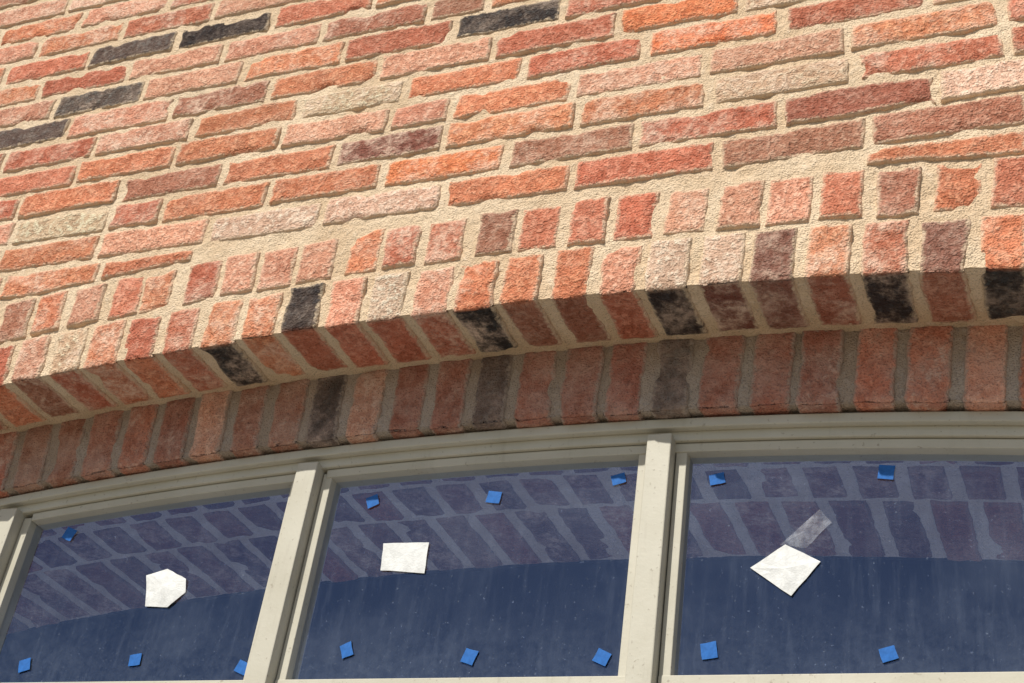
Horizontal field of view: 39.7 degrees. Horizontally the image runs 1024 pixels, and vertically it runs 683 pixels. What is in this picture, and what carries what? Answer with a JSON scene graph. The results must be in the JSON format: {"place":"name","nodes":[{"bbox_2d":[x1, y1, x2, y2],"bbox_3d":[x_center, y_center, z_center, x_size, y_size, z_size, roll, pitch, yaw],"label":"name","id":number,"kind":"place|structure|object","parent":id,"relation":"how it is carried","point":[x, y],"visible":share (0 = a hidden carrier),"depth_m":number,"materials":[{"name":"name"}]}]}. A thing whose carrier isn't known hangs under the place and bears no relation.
{"place":"outdoors","nodes":[
{"label":"outdoors","id":0,"kind":"place"},
{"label":"interior floor","id":1,"kind":"structure","parent":0,"visible":0},
{"bbox_2d":[0,556,1023,682],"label":"interior room","id":2,"kind":"object","parent":1,"relation":"on","point":[839,614],"visible":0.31,"depth_m":5.59,"materials":[{"name":"paint"}]},
{"bbox_3d":[-0.057,0.830,1.824,3.002,1.420,0.609,-6,-36,22],"label":"jamb","id":3,"kind":"object","parent":1,"relation":"on","visible":0},
{"bbox_2d":[0,157,1023,429],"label":"arch bricks","id":4,"kind":"object","parent":3,"relation":"on","point":[942,245],"visible":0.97,"depth_m":2.08,"materials":[{"name":"red brick"}]},
{"bbox_2d":[0,411,1023,682],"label":"window frame","id":5,"kind":"object","parent":3,"relation":"attached to","point":[660,439],"visible":0.63,"depth_m":2.05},
{"bbox_2d":[18,658,30,672],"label":"painters tape","id":6,"kind":"object","parent":5,"relation":"attached to","point":[23,665],"visible":1,"depth_m":2.24,"materials":[{"name":"blue paper"}]},
{"bbox_2d":[61,527,77,540],"bbox_3d":[-0.738,0.321,2.364,0.029,0.027,0.001,-6,-36,22],"label":"painters tape","id":7,"kind":"object","parent":5,"relation":"attached to","point":[69,534],"visible":1,"depth_m":2.36,"materials":[{"name":"blue paper"}]},
{"bbox_2d":[128,653,141,665],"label":"painters tape","id":8,"kind":"object","parent":5,"relation":"attached to","point":[134,659],"visible":1,"depth_m":2.16,"materials":[{"name":"blue paper"}]},
{"bbox_2d":[145,569,186,606],"bbox_3d":[-0.545,0.385,2.221,0.082,0.066,0.005,-6,-36,22],"label":"paper label","id":9,"kind":"object","parent":5,"relation":"attached to","point":[166,588],"visible":1,"depth_m":2.22,"materials":[{"name":"white paper"}]},
{"bbox_2d":[234,659,246,675],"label":"painters tape","id":10,"kind":"object","parent":5,"relation":"attached to","point":[240,667],"visible":0.92,"depth_m":2.08,"materials":[{"name":"blue paper"}]},
{"bbox_2d":[340,641,352,658],"bbox_3d":[-0.237,0.442,2.033,0.025,0.028,0.001,-6,-36,22],"label":"painters tape","id":11,"kind":"object","parent":5,"relation":"attached to","point":[346,650],"visible":1,"depth_m":2.03,"materials":[{"name":"blue paper"}]},
{"bbox_2d":[366,494,378,507],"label":"painters tape","id":12,"kind":"object","parent":5,"relation":"attached to","point":[372,501],"visible":1,"depth_m":2.17,"materials":[{"name":"blue paper"}]},
{"bbox_2d":[381,542,428,573],"bbox_3d":[-0.160,0.319,2.087,0.077,0.053,0.002,-6,-36,22],"label":"paper label","id":13,"kind":"object","parent":5,"relation":"attached to","point":[404,557],"visible":1,"depth_m":2.09,"materials":[{"name":"white paper"}]},
{"bbox_2d":[460,648,478,664],"bbox_3d":[-0.059,0.434,1.954,0.025,0.026,0.001,-6,-36,22],"label":"painters tape","id":14,"kind":"object","parent":5,"relation":"attached to","point":[469,655],"visible":1,"depth_m":1.95,"materials":[{"name":"blue paper"}]},
{"bbox_2d":[486,491,501,502],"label":"painters tape","id":15,"kind":"object","parent":5,"relation":"attached to","point":[493,497],"visible":1,"depth_m":2.09,"materials":[{"name":"blue paper"}]},
{"bbox_2d":[0,439,1023,682],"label":"window sashes","id":16,"kind":"object","parent":5,"relation":"in","point":[688,456],"depth_m":2.02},
{"bbox_2d":[592,649,610,665],"bbox_3d":[0.119,0.418,1.880,0.026,0.026,0.001,-6,-36,22],"label":"painters tape","id":17,"kind":"object","parent":5,"relation":"attached to","point":[601,657],"visible":1,"depth_m":1.88,"materials":[{"name":"blue paper"}]},
{"bbox_2d":[611,472,625,485],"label":"painters tape","id":18,"kind":"object","parent":5,"relation":"attached to","point":[618,479],"visible":1,"depth_m":2.03,"materials":[{"name":"blue paper"}]},
{"bbox_2d":[700,641,716,658],"bbox_3d":[0.253,0.398,1.830,0.023,0.024,0.001,-6,-36,22],"label":"painters tape","id":19,"kind":"object","parent":5,"relation":"attached to","point":[708,650],"visible":1,"depth_m":1.83,"materials":[{"name":"blue paper"}]},
{"bbox_2d":[709,472,725,485],"bbox_3d":[0.285,0.191,1.969,0.025,0.021,0.001,-6,-36,22],"label":"painters tape","id":20,"kind":"object","parent":5,"relation":"attached to","point":[717,478],"visible":1,"depth_m":1.97,"materials":[{"name":"blue paper"}]},
{"bbox_2d":[751,545,819,595],"bbox_3d":[0.356,0.298,1.853,0.091,0.074,0.004,-6,-36,22],"label":"paper label","id":21,"kind":"object","parent":5,"relation":"attached to","point":[787,569],"visible":1,"depth_m":1.85,"materials":[{"name":"white paper"}]},
{"bbox_2d":[877,465,894,479],"bbox_3d":[0.496,0.173,1.881,0.024,0.024,0.001,-6,-36,22],"label":"painters tape","id":22,"kind":"object","parent":5,"relation":"attached to","point":[886,471],"visible":1,"depth_m":1.88,"materials":[{"name":"blue paper"}]},
{"bbox_2d":[879,645,898,663],"bbox_3d":[0.462,0.384,1.740,0.024,0.024,0.001,-6,-36,22],"label":"painters tape","id":23,"kind":"object","parent":5,"relation":"attached to","point":[888,654],"visible":1,"depth_m":1.74,"materials":[{"name":"blue paper"}]},
{"bbox_2d":[0,267,1023,433],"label":"arch soffit mortar","id":24,"kind":"object","parent":3,"relation":"on","point":[803,289],"visible":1,"depth_m":2.10,"materials":[{"name":"beige concrete"}]},
{"bbox_2d":[3,326,1023,495],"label":"arch mortar","id":25,"kind":"object","parent":3,"relation":"on","point":[846,373],"visible":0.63,"depth_m":2.10,"materials":[{"name":"beige concrete"}]},
{"bbox_2d":[0,324,1023,498],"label":"arch bricks","id":26,"kind":"object","parent":25,"relation":"on","point":[927,379],"visible":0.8,"depth_m":2.10,"materials":[{"name":"red brick"}]},
{"bbox_2d":[13,461,1023,628],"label":"soffit mortar","id":27,"kind":"object","parent":3,"relation":"attached to","point":[842,542],"visible":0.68,"depth_m":2.33,"materials":[{"name":"grey concrete"}]},
{"bbox_2d":[7,461,1023,633],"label":"soffit bricks","id":28,"kind":"object","parent":27,"relation":"on","point":[953,521],"visible":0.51,"depth_m":2.35,"materials":[{"name":"red brick"}]},
{"label":"ground","id":29,"kind":"structure","parent":0,"visible":0},
{"bbox_2d":[0,0,1023,299],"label":"wall bricks","id":30,"kind":"object","parent":29,"relation":"on","point":[940,120],"depth_m":2.36,"materials":[{"name":"red brick"}]},
{"bbox_2d":[0,0,1023,383],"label":"wall mortar","id":31,"kind":"object","parent":29,"relation":"on","point":[714,178],"depth_m":2.23,"materials":[{"name":"beige concrete"}]}
]}

